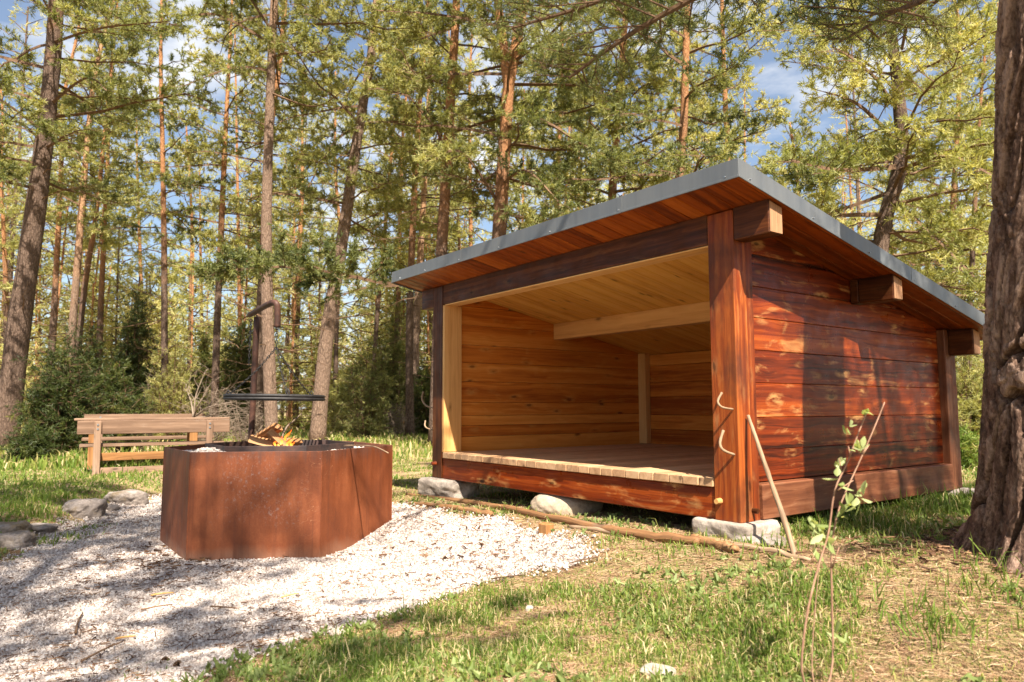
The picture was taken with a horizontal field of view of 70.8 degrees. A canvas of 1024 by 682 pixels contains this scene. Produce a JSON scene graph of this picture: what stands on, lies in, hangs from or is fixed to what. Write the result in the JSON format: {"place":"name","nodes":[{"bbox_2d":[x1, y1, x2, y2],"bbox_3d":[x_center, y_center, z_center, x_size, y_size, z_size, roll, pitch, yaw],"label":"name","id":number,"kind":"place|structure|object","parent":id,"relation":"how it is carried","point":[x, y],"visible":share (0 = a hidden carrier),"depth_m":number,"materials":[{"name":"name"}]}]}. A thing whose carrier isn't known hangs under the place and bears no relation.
{"place":"outdoors","nodes":[
{"label":"outdoors","id":0,"kind":"place"},
{"bbox_2d":[0,493,617,681],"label":"gravel path","id":1,"kind":"structure","parent":0,"point":[359,547],"depth_m":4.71,"materials":[{"name":"grey gravel"}]},
{"bbox_2d":[74,612,83,633],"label":"twig","id":2,"kind":"object","parent":1,"relation":"on","point":[76,627],"visible":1,"depth_m":3.54,"materials":[{"name":"brown wood"}]},
{"bbox_2d":[81,641,122,661],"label":"twig","id":3,"kind":"object","parent":1,"relation":"on","point":[89,656],"visible":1,"depth_m":3.09,"materials":[{"name":"brown wood"}]},
{"bbox_2d":[115,635,135,639],"bbox_3d":[-1.790,1.371,3.337,0.085,0.016,0.022,2,-6,-25],"label":"wood chip","id":4,"kind":"object","parent":1,"relation":"on","point":[120,637],"visible":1,"depth_m":3.33,"materials":[{"name":"brown wood"}]},
{"bbox_2d":[141,604,172,610],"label":"twig","id":5,"kind":"object","parent":1,"relation":"on","point":[155,606],"visible":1,"depth_m":3.88,"materials":[{"name":"brown wood"}]},
{"bbox_2d":[151,592,173,595],"bbox_3d":[-2.026,1.464,4.179,0.122,0.015,0.022,3,-6,-31],"label":"wood chip","id":6,"kind":"object","parent":1,"relation":"on","point":[161,593],"visible":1,"depth_m":4.17,"materials":[{"name":"brown wood"}]},
{"bbox_2d":[160,656,169,662],"bbox_3d":[-1.426,1.318,2.964,0.041,0.044,0.041,4,-7,-36],"label":"pine cone","id":7,"kind":"object","parent":1,"relation":"on","point":[165,658],"visible":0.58,"depth_m":2.96,"materials":[{"name":"brown plant"}]},
{"bbox_2d":[173,660,181,667],"bbox_3d":[-1.336,1.299,2.883,0.041,0.044,0.041,4,-7,-36],"label":"pine cone","id":8,"kind":"object","parent":1,"relation":"on","point":[178,662],"visible":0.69,"depth_m":2.88,"materials":[{"name":"brown plant"}]},
{"bbox_2d":[210,605,238,608],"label":"twig","id":9,"kind":"object","parent":1,"relation":"on","point":[224,607],"visible":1,"depth_m":3.87,"materials":[{"name":"brown wood"}]},
{"bbox_2d":[160,299,392,559],"bbox_3d":[-1.954,0.673,6.093,1.626,2.067,1.873,4,-7,-36],"label":"fire pit","id":10,"kind":"object","parent":1,"relation":"on","point":[249,500],"visible":1,"depth_m":5.28,"materials":[{"name":"metal"}]},
{"bbox_2d":[248,435,276,445],"bbox_3d":[-2.072,0.845,6.043,0.258,0.123,0.105,1,-5,-15],"label":"firewood log","id":11,"kind":"object","parent":10,"relation":"in","point":[258,440],"visible":0.68,"depth_m":6.00,"materials":[{"name":"brown wood"}]},
{"bbox_2d":[257,423,282,437],"bbox_3d":[-2.039,0.762,6.060,0.184,0.148,0.122,-2,-6,18],"label":"firewood log","id":12,"kind":"object","parent":11,"relation":"on","point":[276,427],"visible":0.83,"depth_m":6.03,"materials":[{"name":"brown wood"}]},
{"bbox_2d":[223,327,324,400],"bbox_3d":[-2.021,0.193,6.176,0.831,0.642,0.831,4,-7,-36],"label":"grill grate","id":13,"kind":"object","parent":10,"relation":"hanging from","point":[287,396],"visible":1,"depth_m":5.89,"materials":[{"name":"metal"}]},
{"bbox_2d":[266,429,289,445],"bbox_3d":[-1.947,0.820,5.998,0.188,0.187,0.052,2,-6,-23],"label":"firewood log","id":14,"kind":"object","parent":10,"relation":"in","point":[274,436],"visible":0.83,"depth_m":5.98,"materials":[{"name":"brown wood"}]},
{"bbox_2d":[273,436,292,445],"bbox_3d":[-1.909,0.816,6.029,0.170,0.149,0.164,2,-6,-20],"label":"fire","id":15,"kind":"object","parent":10,"relation":"in","point":[287,443],"visible":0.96,"depth_m":6.00,"materials":[{"name":"yellow"}]},
{"bbox_2d":[267,437,302,445],"bbox_3d":[-1.970,0.864,6.208,0.134,0.104,0.345,-3,-6,28],"label":"firewood log","id":16,"kind":"object","parent":10,"relation":"in","point":[295,441],"visible":0.42,"depth_m":6.26,"materials":[{"name":"brown wood"}]},
{"bbox_2d":[281,413,301,437],"bbox_3d":[-1.924,0.765,6.208,0.053,0.283,0.233,-4,-6,35],"label":"stick","id":17,"kind":"object","parent":10,"relation":"in","point":[285,429],"visible":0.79,"depth_m":6.21,"materials":[{"name":"brown wood"}]},
{"bbox_2d":[343,445,388,452],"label":"twig","id":18,"kind":"object","parent":10,"relation":"on","point":[367,445],"visible":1,"depth_m":5.26,"materials":[{"name":"brown wood"}]},
{"bbox_2d":[538,522,553,534],"bbox_3d":[0.231,1.279,4.891,0.070,0.085,0.090,4,-7,-36],"label":"wood block","id":19,"kind":"object","parent":1,"relation":"on","point":[544,528],"depth_m":4.86,"materials":[{"name":"brown wood"}]},
{"bbox_2d":[0,0,998,409],"label":"sky","id":20,"kind":"structure","parent":0,"point":[776,81],"materials":[{"name":"blue"}]},
{"bbox_2d":[0,410,1023,681],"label":"ground","id":21,"kind":"structure","parent":0,"point":[668,516],"depth_m":3.46,"materials":[{"name":"brown plant"}]},
{"bbox_2d":[0,520,32,532],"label":"rock","id":22,"kind":"object","parent":21,"relation":"on","point":[11,526],"visible":0.48,"depth_m":5.90,"materials":[{"name":"grey stone"}]},
{"bbox_2d":[0,530,36,550],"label":"rock","id":23,"kind":"object","parent":21,"relation":"on","point":[21,538],"visible":0.58,"depth_m":5.64,"materials":[{"name":"grey stone"}]},
{"bbox_2d":[0,414,59,461],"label":"juniper bush","id":24,"kind":"object","parent":21,"relation":"on","point":[33,442],"visible":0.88,"depth_m":11.89,"materials":[{"name":"green plant"}]},
{"bbox_2d":[0,69,72,341],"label":"pine tree","id":25,"kind":"object","parent":21,"relation":"on","point":[4,264],"visible":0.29,"depth_m":27.92,"materials":[{"name":"green plant"}]},
{"bbox_2d":[31,523,58,533],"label":"rock","id":26,"kind":"object","parent":21,"relation":"on","point":[42,528],"visible":0.61,"depth_m":6.24,"materials":[{"name":"grey stone"}]},
{"bbox_2d":[4,317,119,456],"bbox_3d":[-8.399,0.990,13.280,1.755,2.955,1.926,-3,-6,24],"label":"juniper bush","id":27,"kind":"object","parent":21,"relation":"on","point":[61,402],"visible":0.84,"depth_m":13.07,"materials":[{"name":"green plant"}]},
{"bbox_2d":[0,3,132,411],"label":"pine tree","id":28,"kind":"object","parent":21,"relation":"on","point":[59,221],"visible":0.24,"depth_m":24.90,"materials":[{"name":"green plant"}]},
{"bbox_2d":[2,0,159,376],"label":"pine tree","id":29,"kind":"object","parent":21,"relation":"on","point":[77,274],"visible":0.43,"depth_m":22.91,"materials":[{"name":"green plant"}]},
{"bbox_2d":[62,498,107,518],"bbox_3d":[-4.257,1.705,7.194,0.338,0.261,0.380,-4,-7,39],"label":"rock","id":30,"kind":"object","parent":21,"relation":"on","point":[85,508],"visible":0.66,"depth_m":7.10,"materials":[{"name":"grey stone"}]},
{"bbox_2d":[64,320,115,437],"bbox_3d":[-10.089,1.258,17.100,1.985,3.390,1.881,4,-7,-36],"label":"juniper bush","id":31,"kind":"object","parent":21,"relation":"on","point":[94,351],"visible":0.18,"depth_m":17.10,"materials":[{"name":"green plant"}]},
{"bbox_2d":[12,1,171,369],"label":"pine tree","id":32,"kind":"object","parent":21,"relation":"on","point":[109,245],"visible":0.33,"depth_m":26.91,"materials":[{"name":"green plant"}]},
{"bbox_2d":[36,0,156,371],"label":"pine tree","id":33,"kind":"object","parent":21,"relation":"on","point":[92,241],"visible":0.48,"depth_m":23.88,"materials":[{"name":"green plant"}]},
{"bbox_2d":[0,0,224,451],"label":"pine tree","id":34,"kind":"object","parent":21,"relation":"on","point":[40,185],"visible":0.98,"depth_m":14.85,"materials":[{"name":"green plant"}]},
{"bbox_2d":[106,504,120,510],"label":"rock","id":35,"kind":"object","parent":21,"relation":"on","point":[113,507],"visible":0.41,"depth_m":7.59,"materials":[{"name":"grey stone"}]},
{"bbox_2d":[76,349,163,452],"bbox_3d":[-8.056,1.300,14.558,1.726,2.350,1.819,-4,-7,39],"label":"juniper bush","id":36,"kind":"object","parent":21,"relation":"on","point":[127,403],"visible":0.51,"depth_m":14.42,"materials":[{"name":"green plant"}]},
{"bbox_2d":[103,489,148,505],"bbox_3d":[-4.372,1.808,8.142,0.318,0.242,0.461,-3,-6,28],"label":"rock","id":37,"kind":"object","parent":21,"relation":"on","point":[135,497],"visible":0.64,"depth_m":8.06,"materials":[{"name":"grey stone"}]},
{"bbox_2d":[104,286,160,435],"bbox_3d":[-10.572,0.761,20.143,1.998,4.603,1.929,4,-7,-36],"label":"juniper bush","id":38,"kind":"object","parent":21,"relation":"on","point":[136,359],"visible":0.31,"depth_m":20.06,"materials":[{"name":"green plant"}]},
{"bbox_2d":[81,118,188,367],"bbox_3d":[-16.841,-3.154,32.880,4.320,14.275,4.793,0,-5,-3],"label":"pine tree","id":39,"kind":"object","parent":21,"relation":"on","point":[156,201],"visible":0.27,"depth_m":32.83,"materials":[{"name":"green plant"}]},
{"bbox_2d":[74,414,229,474],"bbox_3d":[-5.786,1.624,11.547,2.057,0.890,2.378,3,-6,-29],"label":"bench","id":40,"kind":"object","parent":21,"relation":"on","point":[95,427],"visible":0.81,"depth_m":10.76,"materials":[{"name":"brown wood"}]},
{"bbox_2d":[85,0,231,410],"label":"pine tree","id":41,"kind":"object","parent":21,"relation":"on","point":[164,219],"visible":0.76,"depth_m":19.94,"materials":[{"name":"green plant"}]},
{"bbox_2d":[133,364,191,441],"bbox_3d":[-8.947,1.739,18.023,1.913,2.350,1.582,4,-7,-36],"label":"dry shrub","id":42,"kind":"object","parent":21,"relation":"on","point":[157,407],"visible":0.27,"depth_m":18.02,"materials":[{"name":"brown plant"}]},
{"bbox_2d":[139,330,208,441],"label":"young spruce","id":43,"kind":"object","parent":21,"relation":"on","point":[163,378],"visible":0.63,"depth_m":17.99,"materials":[{"name":"green plant"}]},
{"bbox_2d":[123,120,249,403],"bbox_3d":[-14.117,-2.899,30.465,4.156,13.438,4.923,-3,-6,29],"label":"pine tree","id":44,"kind":"object","parent":21,"relation":"on","point":[150,255],"visible":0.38,"depth_m":30.61,"materials":[{"name":"green plant"}]},
{"bbox_2d":[183,320,221,415],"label":"young spruce","id":45,"kind":"object","parent":21,"relation":"on","point":[205,353],"visible":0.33,"depth_m":26.98,"materials":[{"name":"green plant"}]},
{"bbox_2d":[157,157,248,348],"bbox_3d":[-15.796,-2.415,36.151,4.908,13.358,4.067,-2,-6,23],"label":"pine tree","id":46,"kind":"object","parent":21,"relation":"on","point":[212,228],"visible":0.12,"depth_m":35.77,"materials":[{"name":"green plant"}]},
{"bbox_2d":[166,379,245,441],"bbox_3d":[-6.559,1.617,15.410,1.706,1.729,1.537,4,-7,-36],"label":"dry shrub","id":47,"kind":"object","parent":21,"relation":"on","point":[217,433],"visible":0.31,"depth_m":15.48,"materials":[{"name":"brown plant"}]},
{"bbox_2d":[170,361,244,416],"bbox_3d":[-5.081,1.202,12.632,2.043,1.744,0.913,-4,-7,39],"label":"dry shrub","id":48,"kind":"object","parent":21,"relation":"on","point":[194,411],"visible":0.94,"depth_m":12.68,"materials":[{"name":"plant"}]},
{"bbox_2d":[195,357,228,419],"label":"young pine","id":49,"kind":"object","parent":21,"relation":"on","point":[206,404],"visible":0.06,"depth_m":25.85,"materials":[{"name":"green plant"}]},
{"bbox_2d":[123,0,303,433],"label":"pine tree","id":50,"kind":"object","parent":21,"relation":"on","point":[212,243],"visible":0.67,"depth_m":20.90,"materials":[{"name":"green plant"}]},
{"bbox_2d":[207,318,252,432],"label":"young spruce","id":51,"kind":"object","parent":21,"relation":"on","point":[241,356],"visible":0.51,"depth_m":23.92,"materials":[{"name":"green plant"}]},
{"bbox_2d":[216,388,280,441],"bbox_3d":[-6.241,1.846,16.990,1.447,1.600,1.670,0,-5,1],"label":"dry shrub","id":52,"kind":"object","parent":21,"relation":"on","point":[241,436],"visible":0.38,"depth_m":16.90,"materials":[{"name":"brown plant"}]},
{"bbox_2d":[166,0,369,431],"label":"pine tree","id":53,"kind":"object","parent":21,"relation":"on","point":[246,110],"visible":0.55,"depth_m":20.88,"materials":[{"name":"green plant"}]},
{"bbox_2d":[141,0,419,433],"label":"pine tree","id":54,"kind":"object","parent":21,"relation":"on","point":[268,346],"visible":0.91,"depth_m":15.87,"materials":[{"name":"green plant"}]},
{"bbox_2d":[243,62,349,427],"bbox_3d":[-8.918,-4.140,29.674,4.523,15.582,4.299,4,-7,-36],"label":"pine tree","id":55,"kind":"object","parent":21,"relation":"on","point":[279,205],"visible":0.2,"depth_m":29.92,"materials":[{"name":"green plant"}]},
{"bbox_2d":[207,0,451,439],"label":"pine tree","id":56,"kind":"object","parent":21,"relation":"on","point":[318,423],"visible":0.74,"depth_m":17.73,"materials":[{"name":"green plant"}]},
{"bbox_2d":[329,629,344,634],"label":"stone","id":57,"kind":"object","parent":21,"relation":"on","point":[338,631],"visible":0.45,"depth_m":3.32,"materials":[{"name":"stone"}]},
{"bbox_2d":[327,363,359,433],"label":"young pine","id":58,"kind":"object","parent":21,"relation":"on","point":[341,396],"visible":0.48,"depth_m":23.88,"materials":[{"name":"green plant"}]},
{"bbox_2d":[279,66,417,431],"bbox_3d":[-5.844,-3.302,26.134,5.017,13.304,4.180,4,-7,-36],"label":"pine tree","id":59,"kind":"object","parent":21,"relation":"on","point":[337,330],"visible":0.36,"depth_m":25.92,"materials":[{"name":"green plant"}]},
{"bbox_2d":[335,337,397,437],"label":"young spruce","id":60,"kind":"object","parent":21,"relation":"on","point":[366,422],"visible":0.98,"depth_m":19.87,"materials":[{"name":"green plant"}]},
{"bbox_2d":[366,295,405,432],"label":"young spruce","id":61,"kind":"object","parent":21,"relation":"on","point":[396,353],"visible":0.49,"depth_m":24.99,"materials":[{"name":"green plant"}]},
{"bbox_2d":[184,0,608,445],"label":"pine tree","id":62,"kind":"object","parent":21,"relation":"on","point":[240,262],"visible":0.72,"depth_m":14.33,"materials":[{"name":"green plant"}]},
{"bbox_2d":[356,30,440,377],"bbox_3d":[-4.382,-4.636,27.941,3.515,16.287,5.021,1,-5,-15],"label":"pine tree","id":63,"kind":"object","parent":21,"relation":"on","point":[399,258],"visible":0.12,"depth_m":27.92,"materials":[{"name":"green plant"}]},
{"bbox_2d":[335,1,463,420],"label":"pine tree","id":64,"kind":"object","parent":21,"relation":"on","point":[376,320],"visible":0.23,"depth_m":24.94,"materials":[{"name":"green plant"}]},
{"bbox_2d":[383,401,419,435],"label":"dry shrub","id":65,"kind":"object","parent":21,"relation":"on","point":[403,428],"visible":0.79,"depth_m":20.93,"materials":[{"name":"brown plant"}]},
{"bbox_2d":[332,0,495,434],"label":"pine tree","id":66,"kind":"object","parent":21,"relation":"on","point":[409,374],"visible":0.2,"depth_m":20.89,"materials":[{"name":"green plant"}]},
{"bbox_2d":[397,359,430,435],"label":"young spruce","id":67,"kind":"object","parent":21,"relation":"on","point":[421,411],"visible":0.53,"depth_m":21.82,"materials":[{"name":"green plant"}]},
{"bbox_2d":[383,105,468,368],"bbox_3d":[-3.307,-3.102,29.998,3.787,13.520,4.707,-1,-5,9],"label":"pine tree","id":68,"kind":"object","parent":21,"relation":"on","point":[430,317],"visible":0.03,"depth_m":29.93,"materials":[{"name":"green plant"}]},
{"bbox_2d":[362,0,493,429],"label":"pine tree","id":69,"kind":"object","parent":21,"relation":"on","point":[417,301],"visible":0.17,"depth_m":23.90,"materials":[{"name":"green plant"}]},
{"bbox_2d":[418,476,478,498],"bbox_3d":[-0.613,1.449,7.005,0.434,0.231,0.636,4,-7,-36],"label":"foundation stone","id":70,"kind":"object","parent":21,"relation":"on","point":[435,486],"visible":0.58,"depth_m":6.82,"materials":[{"name":"stone"}]},
{"bbox_2d":[406,501,493,516],"bbox_3d":[-0.579,1.422,6.176,0.059,0.090,1.339,4,-7,-38],"label":"pole","id":71,"kind":"object","parent":21,"relation":"on","point":[471,509],"visible":0.78,"depth_m":5.97,"materials":[{"name":"brown wood"}]},
{"bbox_2d":[416,9,524,252],"bbox_3d":[-1.188,-4.507,26.860,4.683,15.848,4.303,4,-7,-36],"label":"pine tree","id":72,"kind":"object","parent":21,"relation":"on","point":[471,218],"visible":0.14,"depth_m":26.91,"materials":[{"name":"green plant"}]},
{"bbox_2d":[0,0,998,429],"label":"forest","id":73,"kind":"object","parent":21,"relation":"on","point":[112,314],"visible":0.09,"depth_m":29.33,"materials":[{"name":"green plant"}]},
{"bbox_2d":[490,574,525,579],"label":"twig","id":74,"kind":"object","parent":21,"relation":"on","point":[508,576],"visible":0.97,"depth_m":4.17,"materials":[{"name":"brown wood"}]},
{"bbox_2d":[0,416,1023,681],"bbox_3d":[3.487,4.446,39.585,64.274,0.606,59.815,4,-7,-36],"label":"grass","id":75,"kind":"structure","parent":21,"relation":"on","point":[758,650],"depth_m":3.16,"materials":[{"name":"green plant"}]},
{"bbox_2d":[0,485,1023,681],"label":"ground weeds","id":76,"kind":"object","parent":21,"relation":"on","point":[256,674],"visible":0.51,"depth_m":3.08,"materials":[{"name":"green plant"}]},
{"bbox_2d":[359,0,669,361],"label":"pine tree","id":77,"kind":"object","parent":21,"relation":"on","point":[505,135],"visible":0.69,"depth_m":14.41,"materials":[{"name":"green plant"}]},
{"bbox_2d":[525,605,533,610],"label":"stone","id":78,"kind":"object","parent":21,"relation":"on","point":[528,607],"visible":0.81,"depth_m":3.59,"materials":[{"name":"stone"}]},
{"bbox_2d":[406,492,701,545],"bbox_3d":[0.001,1.337,5.688,0.126,0.145,3.827,3,-6,-33],"label":"pole","id":79,"kind":"object","parent":21,"relation":"on","point":[650,535],"visible":0.77,"depth_m":4.83,"materials":[{"name":"brown wood"}]},
{"bbox_2d":[488,0,626,227],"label":"pine tree","id":80,"kind":"object","parent":21,"relation":"on","point":[533,142],"visible":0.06,"depth_m":21.93,"materials":[{"name":"green plant"}]},
{"bbox_2d":[530,493,602,515],"bbox_3d":[0.441,1.323,5.762,0.528,0.228,0.586,4,-7,-36],"label":"foundation stone","id":81,"kind":"object","parent":21,"relation":"on","point":[546,503],"visible":0.52,"depth_m":5.55,"materials":[{"name":"grey stone"}]},
{"bbox_2d":[569,555,600,563],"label":"twig","id":82,"kind":"object","parent":21,"relation":"on","point":[585,559],"visible":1,"depth_m":4.17,"materials":[{"name":"brown wood"}]},
{"bbox_2d":[472,0,726,225],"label":"pine tree","id":83,"kind":"object","parent":21,"relation":"on","point":[654,137],"visible":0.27,"depth_m":16.29,"materials":[{"name":"green plant"}]},
{"bbox_2d":[640,663,676,676],"bbox_3d":[0.519,1.177,2.559,0.124,0.042,0.093,-3,-6,31],"label":"stone","id":84,"kind":"object","parent":21,"relation":"on","point":[650,665],"visible":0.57,"depth_m":2.55,"materials":[{"name":"stone"}]},
{"bbox_2d":[532,0,813,198],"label":"pine tree","id":85,"kind":"object","parent":21,"relation":"on","point":[679,158],"visible":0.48,"depth_m":13.65,"materials":[{"name":"green plant"}]},
{"bbox_2d":[567,525,810,560],"bbox_3d":[0.970,1.184,4.306,0.098,0.083,1.724,4,-7,-41],"label":"pole","id":86,"kind":"object","parent":21,"relation":"on","point":[752,547],"visible":0.52,"depth_m":3.92,"materials":[{"name":"brown wood"}]},
{"bbox_2d":[690,534,739,552],"bbox_3d":[1.134,1.138,4.051,0.068,0.070,0.398,2,-6,-24],"label":"pole","id":87,"kind":"object","parent":21,"relation":"on","point":[728,546],"visible":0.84,"depth_m":3.98,"materials":[{"name":"brown wood"}]},
{"bbox_2d":[635,0,803,196],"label":"pine tree","id":88,"kind":"object","parent":21,"relation":"on","point":[745,78],"visible":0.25,"depth_m":19.84,"materials":[{"name":"green plant"}]},
{"bbox_2d":[692,517,780,538],"bbox_3d":[1.361,1.188,4.390,0.378,0.209,0.444,4,-7,-36],"label":"foundation stone","id":89,"kind":"object","parent":21,"relation":"on","point":[733,529],"visible":0.38,"depth_m":4.26,"materials":[{"name":"stone"}]},
{"bbox_2d":[391,158,984,522],"bbox_3d":[1.430,0.258,6.598,3.533,2.051,4.202,4,-7,-36],"label":"wooden shelter","id":90,"kind":"object","parent":89,"relation":"on","point":[652,347],"visible":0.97,"depth_m":5.49,"materials":[{"name":"brown wood"}]},
{"bbox_2d":[466,0,1023,579],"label":"pine tree","id":91,"kind":"object","parent":21,"relation":"on","point":[994,522],"visible":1,"depth_m":3.53,"materials":[{"name":"green plant"}]},
{"bbox_2d":[731,533,786,545],"bbox_3d":[1.431,1.192,4.160,0.316,0.151,0.250,-2,-6,23],"label":"rock","id":92,"kind":"object","parent":21,"relation":"on","point":[755,538],"visible":0.23,"depth_m":4.09,"materials":[{"name":"grey stone"}]},
{"bbox_2d":[747,415,797,554],"bbox_3d":[1.446,0.793,4.031,0.037,0.754,0.483,1,-5,-9],"label":"leaning stick","id":93,"kind":"object","parent":21,"relation":"on","point":[787,530],"visible":0.94,"depth_m":3.97,"materials":[{"name":"beige wood"}]},
{"bbox_2d":[768,99,853,229],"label":"pine tree","id":94,"kind":"object","parent":21,"relation":"on","point":[804,121],"visible":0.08,"depth_m":22.66,"materials":[{"name":"green plant"}]},
{"bbox_2d":[800,402,884,681],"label":"sapling","id":95,"kind":"object","parent":21,"relation":"on","point":[827,541],"visible":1,"depth_m":2.33,"materials":[{"name":"green plant"}]},
{"bbox_2d":[748,0,997,297],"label":"pine tree","id":96,"kind":"object","parent":21,"relation":"on","point":[900,144],"visible":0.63,"depth_m":10.69,"materials":[{"name":"green plant"}]},
{"bbox_2d":[864,0,998,373],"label":"pine tree","id":97,"kind":"object","parent":21,"relation":"on","point":[953,185],"visible":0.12,"depth_m":17.81,"materials":[{"name":"green plant"}]},
{"bbox_2d":[874,0,997,399],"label":"pine tree","id":98,"kind":"object","parent":21,"relation":"on","point":[940,271],"visible":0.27,"depth_m":14.05,"materials":[{"name":"green plant"}]},
{"bbox_2d":[926,487,974,495],"bbox_3d":[3.649,1.304,5.951,0.430,0.185,0.414,-4,-6,35],"label":"foundation stone","id":99,"kind":"object","parent":21,"relation":"on","point":[965,488],"visible":0.07,"depth_m":5.82,"materials":[{"name":"stone"}]},
{"bbox_2d":[959,423,979,468],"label":"bush","id":100,"kind":"object","parent":21,"relation":"on","point":[969,446],"visible":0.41,"depth_m":9.39,"materials":[{"name":"green plant"}]},
{"bbox_2d":[955,354,984,448],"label":"bush","id":101,"kind":"object","parent":21,"relation":"on","point":[969,412],"visible":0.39,"depth_m":10.90,"materials":[{"name":"green plant"}]}
]}

